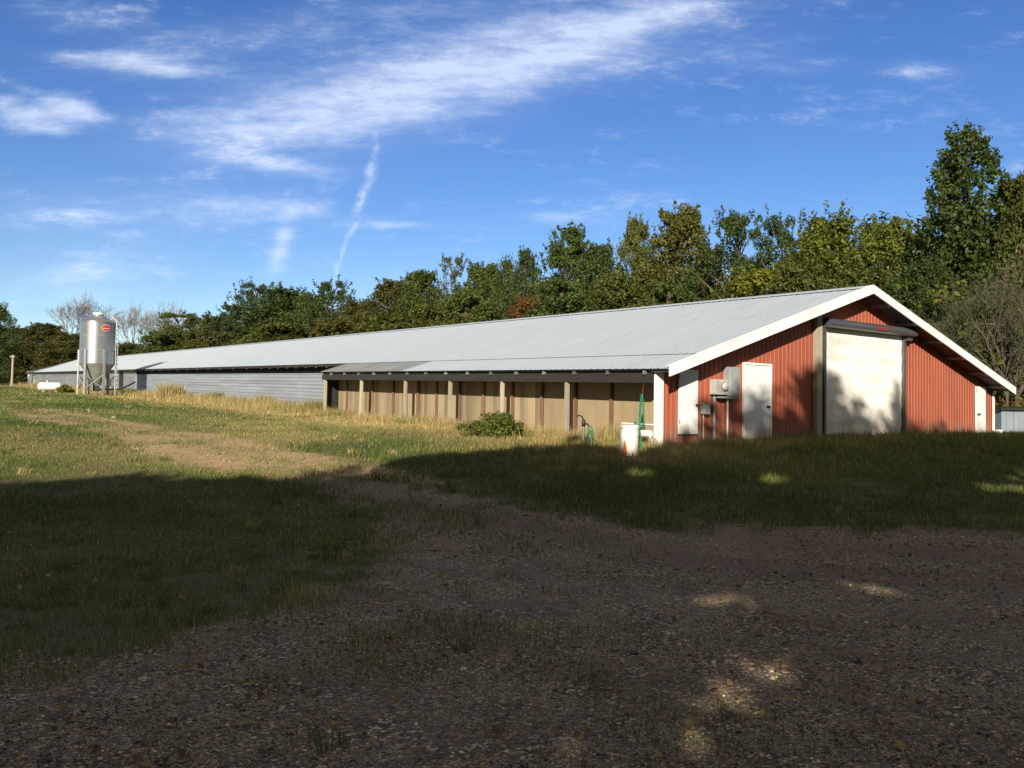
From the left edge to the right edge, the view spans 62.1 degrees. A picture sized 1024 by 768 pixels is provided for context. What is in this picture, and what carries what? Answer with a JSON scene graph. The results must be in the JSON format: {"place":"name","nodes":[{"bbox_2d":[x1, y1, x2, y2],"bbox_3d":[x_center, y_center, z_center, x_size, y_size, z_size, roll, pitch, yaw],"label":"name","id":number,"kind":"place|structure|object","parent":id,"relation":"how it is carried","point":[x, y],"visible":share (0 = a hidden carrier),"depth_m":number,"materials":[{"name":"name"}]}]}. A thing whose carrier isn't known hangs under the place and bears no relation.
{"place":"outdoors","nodes":[
{"label":"outdoors","id":0,"kind":"place"},
{"bbox_2d":[0,383,1023,767],"bbox_3d":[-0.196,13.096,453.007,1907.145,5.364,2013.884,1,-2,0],"label":"ground","id":1,"kind":"structure","parent":0,"point":[428,729],"depth_m":6.26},
{"bbox_2d":[10,355,14,385],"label":"wooden post","id":2,"kind":"object","parent":1,"relation":"on","point":[12,367],"visible":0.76,"depth_m":109.98,"materials":[{"name":"beige wood"}]},
{"bbox_2d":[0,301,25,384],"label":"broadleaf tree","id":3,"kind":"object","parent":1,"relation":"on","point":[8,344],"visible":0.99,"depth_m":120.11,"materials":[{"name":"green plant"}]},
{"bbox_2d":[0,325,39,383],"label":"bushy tree","id":4,"kind":"object","parent":1,"relation":"on","point":[15,374],"visible":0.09,"depth_m":163.09,"materials":[{"name":"green plant"}]},
{"bbox_2d":[1,322,73,382],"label":"broadleaf tree","id":5,"kind":"object","parent":1,"relation":"on","point":[47,331],"visible":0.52,"depth_m":158.13,"materials":[{"name":"green plant"}]},
{"bbox_2d":[37,380,61,391],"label":"propane tank","id":6,"kind":"object","parent":1,"relation":"on","point":[48,385],"visible":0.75,"depth_m":68.75,"materials":[{"name":"white metal"}]},
{"bbox_2d":[30,331,79,368],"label":"broadleaf tree","id":7,"kind":"object","parent":1,"relation":"on","point":[70,342],"visible":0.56,"depth_m":139.85,"materials":[{"name":"green plant"}]},
{"bbox_2d":[55,384,75,392],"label":"ivy bush","id":8,"kind":"object","parent":1,"relation":"on","point":[66,388],"visible":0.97,"depth_m":68.30,"materials":[{"name":"green plant"}]},
{"bbox_2d":[1,339,141,382],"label":"brush","id":9,"kind":"object","parent":1,"relation":"on","point":[73,358],"depth_m":173.19,"materials":[{"name":"green plant"}]},
{"bbox_2d":[45,290,126,359],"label":"bare tree","id":10,"kind":"object","parent":1,"relation":"on","point":[79,309],"visible":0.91,"depth_m":148.48,"materials":[{"name":"brown plant"}]},
{"bbox_2d":[76,312,135,395],"bbox_3d":[-29.542,-2.154,62.913,2.563,6.089,4.649,-1,-2,41],"label":"feed bin","id":11,"kind":"object","parent":1,"relation":"on","point":[97,356],"visible":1,"depth_m":61.27,"materials":[{"name":"metal"}]},
{"bbox_2d":[115,341,145,355],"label":"bushy tree","id":12,"kind":"object","parent":1,"relation":"on","point":[126,349],"visible":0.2,"depth_m":133.90,"materials":[{"name":"green plant"}]},
{"bbox_2d":[107,301,159,343],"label":"bare tree","id":13,"kind":"object","parent":1,"relation":"on","point":[128,321],"visible":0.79,"depth_m":149.24,"materials":[{"name":"brown plant"}]},
{"bbox_2d":[130,328,187,354],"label":"bushy tree","id":14,"kind":"object","parent":1,"relation":"on","point":[166,340],"visible":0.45,"depth_m":126.51,"materials":[{"name":"green plant"}]},
{"bbox_2d":[134,299,186,335],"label":"bare tree","id":15,"kind":"object","parent":1,"relation":"on","point":[156,320],"visible":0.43,"depth_m":147.05,"materials":[{"name":"brown plant"}]},
{"bbox_2d":[136,309,203,348],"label":"open tree","id":16,"kind":"object","parent":1,"relation":"on","point":[189,322],"visible":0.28,"depth_m":136.87,"materials":[{"name":"green plant"}]},
{"bbox_2d":[153,381,188,399],"bbox_3d":[-21.688,0.411,54.101,2.138,1.250,2.195,1,-2,0],"label":"weed clump","id":17,"kind":"object","parent":1,"relation":"on","point":[167,390],"visible":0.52,"depth_m":53.79,"materials":[{"name":"beige plant"}]},
{"bbox_2d":[174,328,215,349],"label":"bushy tree","id":18,"kind":"object","parent":1,"relation":"on","point":[188,344],"visible":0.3,"depth_m":124.27,"materials":[{"name":"green plant"}]},
{"bbox_2d":[205,389,224,401],"bbox_3d":[-17.292,0.704,49.617,1.437,0.850,1.381,2,-2,-34],"label":"weed clump","id":19,"kind":"object","parent":1,"relation":"on","point":[214,394],"visible":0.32,"depth_m":49.49,"materials":[{"name":"beige plant"}]},
{"bbox_2d":[185,310,248,348],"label":"bushy tree","id":20,"kind":"object","parent":1,"relation":"on","point":[203,324],"visible":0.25,"depth_m":125.60,"materials":[{"name":"green plant"}]},
{"bbox_2d":[206,301,251,346],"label":"open tree","id":21,"kind":"object","parent":1,"relation":"on","point":[235,307],"visible":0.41,"depth_m":125.28,"materials":[{"name":"green plant"}]},
{"bbox_2d":[218,276,277,337],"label":"open tree","id":22,"kind":"object","parent":1,"relation":"on","point":[250,294],"visible":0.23,"depth_m":130.13,"materials":[{"name":"green plant"}]},
{"bbox_2d":[254,393,272,403],"bbox_3d":[-12.465,0.809,42.641,1.159,0.799,1.190,2,-2,-30],"label":"weed clump","id":23,"kind":"object","parent":1,"relation":"on","point":[263,397],"visible":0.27,"depth_m":42.48,"materials":[{"name":"beige plant"}]},
{"bbox_2d":[222,280,316,345],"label":"broadleaf tree","id":24,"kind":"object","parent":1,"relation":"on","point":[273,303],"visible":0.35,"depth_m":117.27,"materials":[{"name":"green plant"}]},
{"bbox_2d":[230,319,309,344],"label":"bushy tree","id":25,"kind":"object","parent":1,"relation":"on","point":[280,331],"visible":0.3,"depth_m":103.60,"materials":[{"name":"green plant"}]},
{"bbox_2d":[284,292,334,337],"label":"broadleaf tree","id":26,"kind":"object","parent":1,"relation":"on","point":[304,297],"visible":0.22,"depth_m":111.03,"materials":[{"name":"green plant"}]},
{"bbox_2d":[301,397,323,407],"bbox_3d":[-8.292,0.896,36.161,1.426,0.749,1.564,2,-2,-39],"label":"weed clump","id":27,"kind":"object","parent":1,"relation":"on","point":[312,402],"visible":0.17,"depth_m":36.14,"materials":[{"name":"beige plant"}]},
{"bbox_2d":[291,274,364,337],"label":"open tree","id":28,"kind":"object","parent":1,"relation":"on","point":[341,297],"visible":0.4,"depth_m":105.96,"materials":[{"name":"green plant"}]},
{"bbox_2d":[10,381,646,446],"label":"dry grass","id":29,"kind":"structure","parent":1,"relation":"on","point":[273,405],"depth_m":35.14,"materials":[{"name":"beige plant"}]},
{"bbox_2d":[305,316,356,337],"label":"bushy tree","id":30,"kind":"object","parent":1,"relation":"on","point":[329,326],"visible":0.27,"depth_m":94.96,"materials":[{"name":"green plant"}]},
{"bbox_2d":[332,297,377,332],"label":"broadleaf tree","id":31,"kind":"object","parent":1,"relation":"on","point":[352,308],"visible":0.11,"depth_m":99.77,"materials":[{"name":"green plant"}]},
{"bbox_2d":[352,311,408,332],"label":"bushy tree","id":32,"kind":"object","parent":1,"relation":"on","point":[384,323],"visible":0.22,"depth_m":86.91,"materials":[{"name":"green plant"}]},
{"bbox_2d":[351,276,416,333],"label":"broadleaf tree","id":33,"kind":"object","parent":1,"relation":"on","point":[386,292],"visible":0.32,"depth_m":93.00,"materials":[{"name":"green plant"}]},
{"bbox_2d":[392,268,445,328],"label":"broadleaf tree","id":34,"kind":"object","parent":1,"relation":"on","point":[419,286],"visible":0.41,"depth_m":89.25,"materials":[{"name":"green plant"}]},
{"bbox_2d":[400,300,456,328],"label":"bushy tree","id":35,"kind":"object","parent":1,"relation":"on","point":[422,314],"visible":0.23,"depth_m":79.44,"materials":[{"name":"green plant"}]},
{"bbox_2d":[427,251,468,321],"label":"sparse tree","id":36,"kind":"object","parent":1,"relation":"on","point":[455,272],"visible":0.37,"depth_m":84.17,"materials":[{"name":"green plant"}]},
{"bbox_2d":[435,286,504,325],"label":"bushy tree","id":37,"kind":"object","parent":1,"relation":"on","point":[458,306],"visible":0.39,"depth_m":73.38,"materials":[{"name":"green plant"}]},
{"bbox_2d":[446,256,512,322],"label":"broadleaf tree","id":38,"kind":"object","parent":1,"relation":"on","point":[481,279],"visible":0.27,"depth_m":79.39,"materials":[{"name":"green plant"}]},
{"bbox_2d":[454,411,533,438],"bbox_3d":[-0.455,1.042,21.139,2.001,0.764,1.102,1,-2,0],"label":"leafy bush","id":39,"kind":"object","parent":1,"relation":"on","point":[494,424],"visible":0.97,"depth_m":21.02,"materials":[{"name":"green plant"}]},
{"bbox_2d":[490,253,522,320],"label":"pointed tree","id":40,"kind":"object","parent":1,"relation":"on","point":[503,275],"visible":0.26,"depth_m":76.81,"materials":[{"name":"green plant"}]},
{"bbox_2d":[0,448,1023,767],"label":"fallen leaves","id":41,"kind":"object","parent":1,"relation":"on","point":[62,708],"visible":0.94,"depth_m":4.65,"materials":[{"name":"brown plant"}]},
{"bbox_2d":[26,285,1015,444],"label":"poultry barn","id":42,"kind":"structure","parent":1,"relation":"on","point":[870,358],"depth_m":25.16,"materials":[{"name":"metal"}]},
{"bbox_2d":[119,371,123,387],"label":"side door","id":43,"kind":"structure","parent":42,"relation":"in","point":[121,375],"depth_m":74.53,"materials":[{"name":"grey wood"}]},
{"bbox_2d":[621,422,655,437],"bbox_3d":[2.959,1.205,19.952,0.044,0.589,1.225,2,-2,-33],"label":"rail pipe","id":44,"kind":"object","parent":42,"relation":"attached to","point":[622,423],"visible":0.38,"depth_m":19.62,"materials":[{"name":"plastic"}]},
{"bbox_2d":[638,385,644,429],"bbox_3d":[3.034,0.580,19.710,0.110,1.247,0.186,2,-2,-36],"label":"hanging hose","id":45,"kind":"object","parent":42,"relation":"hanging from","point":[640,405],"visible":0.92,"depth_m":19.71,"materials":[{"name":"green rubber"}]},
{"bbox_2d":[678,370,699,433],"bbox_3d":[4.197,0.422,20.111,0.650,1.531,0.132,2,-2,-36],"label":"door","id":46,"kind":"structure","parent":42,"relation":"in","point":[688,405],"depth_m":20.12,"materials":[{"name":"white metal"}]},
{"bbox_2d":[742,362,771,439],"bbox_3d":[6.249,0.552,21.578,1.090,2.167,0.134,2,-2,-36],"label":"door","id":47,"kind":"structure","parent":42,"relation":"in","point":[756,379],"depth_m":21.58,"materials":[{"name":"white paint"}]},
{"bbox_2d":[822,318,917,435],"bbox_3d":[10.281,0.126,24.322,4.380,3.754,0.378,2,-2,-36],"label":"roller door","id":48,"kind":"structure","parent":42,"relation":"in","point":[864,364],"depth_m":24.26,"materials":[{"name":"metal"}]},
{"bbox_2d":[975,386,985,432],"bbox_3d":[15.616,1.033,28.268,0.660,1.901,0.132,2,-2,-36],"label":"door","id":49,"kind":"structure","parent":42,"relation":"in","point":[980,392],"depth_m":28.27,"materials":[{"name":"white metal"}]},
{"bbox_2d":[502,245,545,319],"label":"pointed tree","id":50,"kind":"object","parent":1,"relation":"on","point":[526,266],"visible":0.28,"depth_m":74.90,"materials":[{"name":"green plant"}]},
{"bbox_2d":[506,290,551,318],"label":"bushy tree","id":51,"kind":"object","parent":1,"relation":"on","point":[523,306],"visible":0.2,"depth_m":65.51,"materials":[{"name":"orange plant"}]},
{"bbox_2d":[521,272,587,317],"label":"bushy tree","id":52,"kind":"object","parent":1,"relation":"on","point":[569,298],"visible":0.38,"depth_m":61.44,"materials":[{"name":"green plant"}]},
{"bbox_2d":[526,218,593,313],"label":"pointed tree","id":53,"kind":"object","parent":1,"relation":"on","point":[566,259],"visible":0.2,"depth_m":68.30,"materials":[{"name":"green plant"}]},
{"bbox_2d":[178,210,943,339],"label":"woods","id":54,"kind":"object","parent":1,"relation":"on","point":[881,218],"depth_m":57.94,"materials":[{"name":"green plant"}]},
{"bbox_2d":[577,415,588,444],"bbox_3d":[1.600,1.065,19.172,0.303,0.751,0.093,1,-2,-11],"label":"yard hydrant","id":55,"kind":"object","parent":1,"relation":"on","point":[584,423],"visible":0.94,"depth_m":19.16,"materials":[{"name":"black metal"}]},
{"bbox_2d":[587,426,592,444],"bbox_3d":[1.756,1.177,19.123,0.146,0.503,0.079,2,-2,-37],"label":"garden hose","id":56,"kind":"object","parent":1,"relation":"on","point":[591,434],"visible":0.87,"depth_m":19.11,"materials":[{"name":"green rubber"}]},
{"bbox_2d":[566,237,620,311],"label":"broadleaf tree","id":57,"kind":"object","parent":1,"relation":"on","point":[597,262],"visible":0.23,"depth_m":65.53,"materials":[{"name":"green plant"}]},
{"bbox_2d":[590,419,632,442],"bbox_3d":[2.439,1.133,20.567,1.381,0.619,1.517,1,-2,0],"label":"weed clump","id":58,"kind":"object","parent":1,"relation":"on","point":[607,432],"visible":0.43,"depth_m":20.40,"materials":[{"name":"yellow plant"}]},
{"bbox_2d":[577,266,651,312],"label":"bushy tree","id":59,"kind":"object","parent":1,"relation":"on","point":[620,289],"visible":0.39,"depth_m":55.31,"materials":[{"name":"green plant"}]},
{"bbox_2d":[214,268,1023,406],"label":"undergrowth","id":60,"kind":"object","parent":1,"relation":"on","point":[934,293],"visible":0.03,"depth_m":38.36,"materials":[{"name":"green plant"}]},
{"bbox_2d":[619,425,638,455],"bbox_3d":[2.443,1.181,17.723,0.410,0.655,0.410,1,-2,0],"label":"plastic drum","id":61,"kind":"object","parent":1,"relation":"on","point":[629,436],"visible":0.84,"depth_m":17.55,"materials":[{"name":"plastic"}]},
{"bbox_2d":[609,211,661,308],"bbox_3d":[9.130,-5.211,63.231,5.392,15.219,5.530,2,-2,-21],"label":"pointed tree","id":62,"kind":"object","parent":1,"relation":"on","point":[636,235],"visible":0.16,"depth_m":62.94,"materials":[{"name":"green plant"}]},
{"bbox_2d":[634,422,641,450],"bbox_3d":[2.654,1.123,18.245,0.300,0.643,0.120,1,-2,0],"label":"coiled hose","id":63,"kind":"object","parent":1,"relation":"on","point":[639,435],"visible":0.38,"depth_m":18.22,"materials":[{"name":"green rubber"}]},
{"bbox_2d":[640,430,655,445],"bbox_3d":[3.017,1.289,19.641,0.247,0.464,0.767,3,-2,-44],"label":"pvc pipe","id":64,"kind":"object","parent":1,"relation":"on","point":[648,434],"visible":0.44,"depth_m":19.44,"materials":[{"name":"plastic"}]},
{"bbox_2d":[646,272,701,305],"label":"bushy tree","id":65,"kind":"object","parent":1,"relation":"on","point":[664,292],"visible":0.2,"depth_m":51.52,"materials":[{"name":"green plant"}]},
{"bbox_2d":[631,199,734,305],"bbox_3d":[11.595,-5.128,59.207,7.796,15.124,8.015,0,-2,34],"label":"broadleaf tree","id":66,"kind":"object","parent":1,"relation":"on","point":[683,229],"visible":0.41,"depth_m":58.61,"materials":[{"name":"green plant"}]},
{"bbox_2d":[692,238,717,300],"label":"pointed tree","id":67,"kind":"object","parent":1,"relation":"on","point":[709,281],"visible":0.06,"depth_m":59.98,"materials":[{"name":"green plant"}]},
{"bbox_2d":[681,205,781,300],"bbox_3d":[14.950,-4.631,56.032,6.447,14.217,6.364,-1,-3,45],"label":"open tree","id":68,"kind":"object","parent":1,"relation":"on","point":[734,224],"visible":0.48,"depth_m":55.71,"materials":[{"name":"green plant"}]},
{"bbox_2d":[719,260,781,298],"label":"bushy tree","id":69,"kind":"object","parent":1,"relation":"on","point":[747,283],"visible":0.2,"depth_m":49.51,"materials":[{"name":"green plant"}]},
{"bbox_2d":[736,203,807,295],"bbox_3d":[16.912,-4.334,53.103,5.649,13.656,5.471,0,-2,21],"label":"open tree","id":70,"kind":"object","parent":1,"relation":"on","point":[783,238],"visible":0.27,"depth_m":52.87,"materials":[{"name":"green plant"}]},
{"bbox_2d":[762,255,836,294],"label":"bushy tree","id":71,"kind":"object","parent":1,"relation":"on","point":[804,276],"visible":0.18,"depth_m":46.47,"materials":[{"name":"green plant"}]},
{"bbox_2d":[778,200,890,289],"bbox_3d":[18.623,-4.058,49.853,8.006,13.120,8.041,1,-2,-6],"label":"broadleaf tree","id":72,"kind":"object","parent":1,"relation":"on","point":[825,240],"visible":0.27,"depth_m":49.19,"materials":[{"name":"green plant"}]},
{"bbox_2d":[689,427,1023,463],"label":"weeds","id":73,"kind":"object","parent":1,"relation":"on","point":[798,436],"visible":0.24,"depth_m":20.15,"materials":[{"name":"green plant"}]},
{"bbox_2d":[824,258,902,304],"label":"bushy tree","id":74,"kind":"object","parent":1,"relation":"on","point":[854,277],"visible":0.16,"depth_m":43.51,"materials":[{"name":"green plant"}]},
{"bbox_2d":[836,214,919,306],"bbox_3d":[20.664,-3.565,47.176,7.412,12.181,6.890,0,-2,34],"label":"broadleaf tree","id":75,"kind":"object","parent":1,"relation":"on","point":[889,241],"visible":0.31,"depth_m":46.44,"materials":[{"name":"green plant"}]},
{"bbox_2d":[879,247,978,338],"bbox_3d":[20.067,-2.100,41.925,5.492,8.979,5.516,0,-2,23],"label":"broadleaf tree","id":76,"kind":"object","parent":1,"relation":"on","point":[915,273],"visible":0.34,"depth_m":41.47,"materials":[{"name":"green plant"}]},
{"bbox_2d":[915,296,957,343],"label":"thicket tree","id":77,"kind":"object","parent":1,"relation":"on","point":[924,317],"visible":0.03,"depth_m":39.58,"materials":[{"name":"green plant"}]},
{"bbox_2d":[898,118,1023,403],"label":"tall tree","id":78,"kind":"object","parent":1,"relation":"on","point":[963,245],"visible":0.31,"depth_m":42.35,"materials":[{"name":"green plant"}]},
{"bbox_2d":[926,267,1007,371],"bbox_3d":[20.062,-1.433,38.413,4.022,7.695,3.735,2,-2,-26],"label":"thicket tree","id":79,"kind":"object","parent":1,"relation":"on","point":[946,329],"visible":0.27,"depth_m":37.89,"materials":[{"name":"green plant"}]},
{"bbox_2d":[955,242,1023,405],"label":"bare tree","id":80,"kind":"object","parent":1,"relation":"on","point":[1012,324],"visible":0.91,"depth_m":35.74,"materials":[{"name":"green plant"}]},
{"bbox_2d":[968,170,1023,404],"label":"broadleaf tree","id":81,"kind":"object","parent":1,"relation":"on","point":[1013,188],"visible":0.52,"depth_m":40.67,"materials":[{"name":"green plant"}]},
{"bbox_2d":[995,406,1023,431],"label":"metal shed","id":82,"kind":"structure","parent":1,"relation":"on","point":[1007,418],"depth_m":33.04,"materials":[{"name":"white metal"}]},
{"bbox_2d":[995,393,1023,405],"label":"yellow bush","id":83,"kind":"object","parent":1,"relation":"on","point":[1000,401],"visible":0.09,"depth_m":36.44,"materials":[{"name":"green plant"}]},
{"bbox_2d":[0,386,1023,767],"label":"grass","id":84,"kind":"structure","parent":0,"point":[1010,448],"depth_m":13.05,"materials":[{"name":"green plant"}]},
{"bbox_2d":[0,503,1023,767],"bbox_3d":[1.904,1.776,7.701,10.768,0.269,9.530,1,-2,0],"label":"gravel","id":85,"kind":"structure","parent":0,"point":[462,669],"depth_m":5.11,"materials":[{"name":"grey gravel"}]},
{"bbox_2d":[0,0,1023,343],"label":"sky","id":86,"kind":"structure","parent":0,"point":[152,152],"materials":[{"name":"blue"}]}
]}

